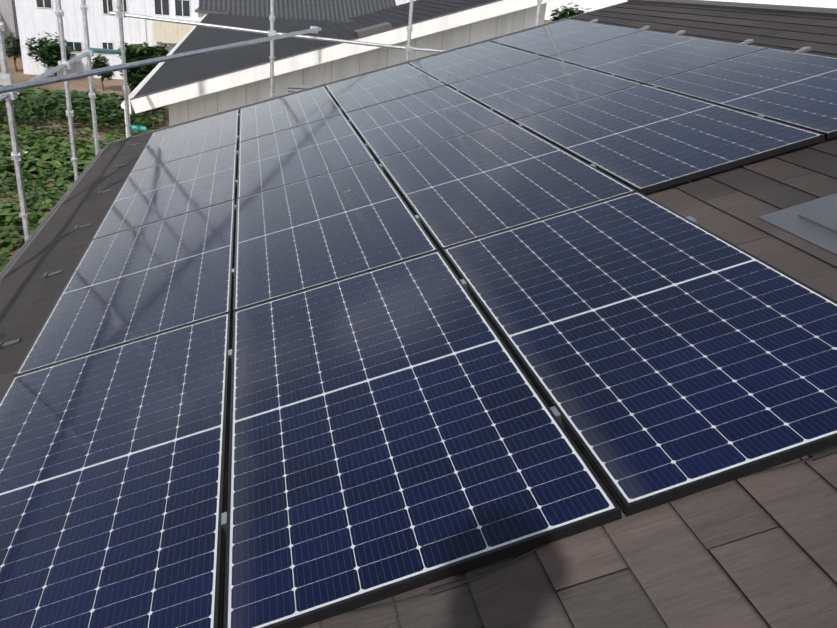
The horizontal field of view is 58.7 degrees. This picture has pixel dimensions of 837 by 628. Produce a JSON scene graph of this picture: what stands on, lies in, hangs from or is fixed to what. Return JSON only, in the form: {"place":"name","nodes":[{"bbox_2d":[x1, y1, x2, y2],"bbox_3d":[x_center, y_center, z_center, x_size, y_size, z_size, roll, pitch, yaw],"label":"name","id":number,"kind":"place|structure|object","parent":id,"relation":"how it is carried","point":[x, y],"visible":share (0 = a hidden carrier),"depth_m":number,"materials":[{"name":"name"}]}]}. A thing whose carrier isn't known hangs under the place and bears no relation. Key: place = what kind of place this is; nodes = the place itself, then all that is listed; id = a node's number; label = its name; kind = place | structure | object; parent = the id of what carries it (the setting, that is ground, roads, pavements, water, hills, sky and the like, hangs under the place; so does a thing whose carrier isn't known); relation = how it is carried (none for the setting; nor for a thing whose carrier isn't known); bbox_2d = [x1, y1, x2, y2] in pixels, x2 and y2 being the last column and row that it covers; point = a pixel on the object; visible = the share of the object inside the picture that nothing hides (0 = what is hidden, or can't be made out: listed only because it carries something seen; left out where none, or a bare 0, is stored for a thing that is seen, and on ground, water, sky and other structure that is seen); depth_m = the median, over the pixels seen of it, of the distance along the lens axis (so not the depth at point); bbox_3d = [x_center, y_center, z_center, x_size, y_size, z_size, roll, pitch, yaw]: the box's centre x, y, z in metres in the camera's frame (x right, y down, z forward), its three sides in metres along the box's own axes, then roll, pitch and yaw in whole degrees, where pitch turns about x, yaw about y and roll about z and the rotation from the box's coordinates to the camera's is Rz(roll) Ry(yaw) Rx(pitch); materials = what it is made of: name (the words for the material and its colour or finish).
{"place":"outdoors","nodes":[
{"label":"outdoors","id":0,"kind":"place"},
{"bbox_2d":[0,0,18,45],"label":"grey building","id":1,"kind":"structure","parent":0,"point":[8,13],"depth_m":61.24,"materials":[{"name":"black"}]},
{"bbox_2d":[0,148,103,277],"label":"roof edge trim","id":2,"kind":"structure","parent":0,"point":[13,259],"depth_m":6.20,"materials":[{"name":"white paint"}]},
{"bbox_2d":[0,0,836,281],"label":"roof flashing","id":3,"kind":"object","parent":2,"relation":"on","point":[810,11],"visible":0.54,"depth_m":7.73,"materials":[{"name":"black metal"}]},
{"bbox_2d":[15,0,415,78],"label":"apartment building","id":4,"kind":"structure","parent":0,"point":[35,18],"depth_m":50.48,"materials":[{"name":"white paint"}]},
{"bbox_2d":[0,20,552,264],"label":"ground","id":5,"kind":"structure","parent":0,"point":[79,84],"depth_m":37.95,"materials":[{"name":"green plant"}]},
{"bbox_2d":[4,31,21,71],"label":"olive tree","id":6,"kind":"object","parent":5,"relation":"on","point":[12,46],"visible":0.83,"depth_m":50.31,"materials":[{"name":"green plant"}]},
{"bbox_2d":[23,31,76,76],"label":"broadleaf tree","id":7,"kind":"object","parent":5,"relation":"on","point":[48,53],"visible":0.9,"depth_m":48.40,"materials":[{"name":"green plant"}]},
{"bbox_2d":[0,85,168,272],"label":"garden crop leaves","id":8,"kind":"object","parent":5,"relation":"on","point":[40,150],"visible":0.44,"depth_m":30.71,"materials":[{"name":"green plant"}]},
{"bbox_2d":[91,53,115,90],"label":"broadleaf tree","id":9,"kind":"object","parent":5,"relation":"on","point":[98,62],"visible":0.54,"depth_m":46.07,"materials":[{"name":"green plant"}]},
{"bbox_2d":[117,42,160,117],"bbox_3d":[-14.002,-11.622,37.550,2.431,3.956,2.176,-1,24,-13],"label":"broadleaf tree","id":10,"kind":"object","parent":5,"relation":"on","point":[136,76],"visible":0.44,"depth_m":36.99,"materials":[{"name":"green plant"}]},
{"bbox_2d":[148,42,169,66],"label":"broadleaf tree","id":11,"kind":"object","parent":5,"relation":"on","point":[162,50],"visible":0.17,"depth_m":43.22,"materials":[{"name":"green plant"}]},
{"bbox_2d":[0,0,542,241],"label":"scaffold steel pipes","id":12,"kind":"object","parent":5,"relation":"on","point":[9,90],"visible":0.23,"depth_m":7.66,"materials":[{"name":"silver metal"}]},
{"bbox_2d":[90,48,145,131],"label":"teal scaffold brackets","id":13,"kind":"object","parent":12,"relation":"attached to","point":[112,51],"visible":0.73,"depth_m":9.63,"materials":[{"name":"teal metal"}]},
{"bbox_2d":[548,2,583,21],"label":"tree","id":14,"kind":"object","parent":5,"relation":"on","point":[559,15],"visible":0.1,"depth_m":74.97,"materials":[{"name":"green plant"}]},
{"bbox_2d":[556,4,591,19],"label":"tree","id":15,"kind":"object","parent":5,"relation":"on","point":[572,8],"visible":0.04,"depth_m":74.96,"materials":[{"name":"green plant"}]},
{"bbox_2d":[195,0,395,22],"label":"roof","id":16,"kind":"structure","parent":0,"point":[344,11],"depth_m":43.52,"materials":[{"name":"tile"}]},
{"bbox_2d":[121,0,554,137],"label":"neighbour house","id":17,"kind":"structure","parent":0,"point":[292,74],"depth_m":11.97,"materials":[{"name":"white paint"}]},
{"bbox_2d":[133,0,495,97],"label":"roof","id":18,"kind":"structure","parent":17,"relation":"attached to","point":[174,73],"depth_m":14.05,"materials":[{"name":"grey"}]},
{"bbox_2d":[0,2,836,627],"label":"roof slates","id":19,"kind":"object","parent":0,"point":[758,550],"visible":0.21,"depth_m":1.81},
{"bbox_2d":[0,143,139,347],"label":"snow guards","id":20,"kind":"object","parent":19,"relation":"on","point":[2,343],"visible":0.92,"depth_m":4.73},
{"bbox_2d":[221,19,810,536],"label":"clamps","id":21,"kind":"object","parent":19,"relation":"on","point":[553,409],"visible":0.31,"depth_m":3.99,"materials":[{"name":"silver metal"}]},
{"bbox_2d":[0,19,836,627],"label":"solar panels","id":22,"kind":"object","parent":21,"relation":"on","point":[386,421],"visible":1,"depth_m":2.81,"materials":[{"name":"blue glass"}]},
{"bbox_2d":[758,193,836,255],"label":"skylight","id":23,"kind":"object","parent":19,"relation":"on","point":[813,222],"visible":1,"depth_m":3.02},
{"bbox_2d":[337,190,836,615],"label":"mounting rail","id":24,"kind":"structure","parent":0,"point":[459,582],"depth_m":1.79,"materials":[{"name":"black metal"}]},
{"bbox_2d":[544,0,836,19],"label":"sky","id":25,"kind":"structure","parent":0,"point":[584,4],"materials":[{"name":"white"}]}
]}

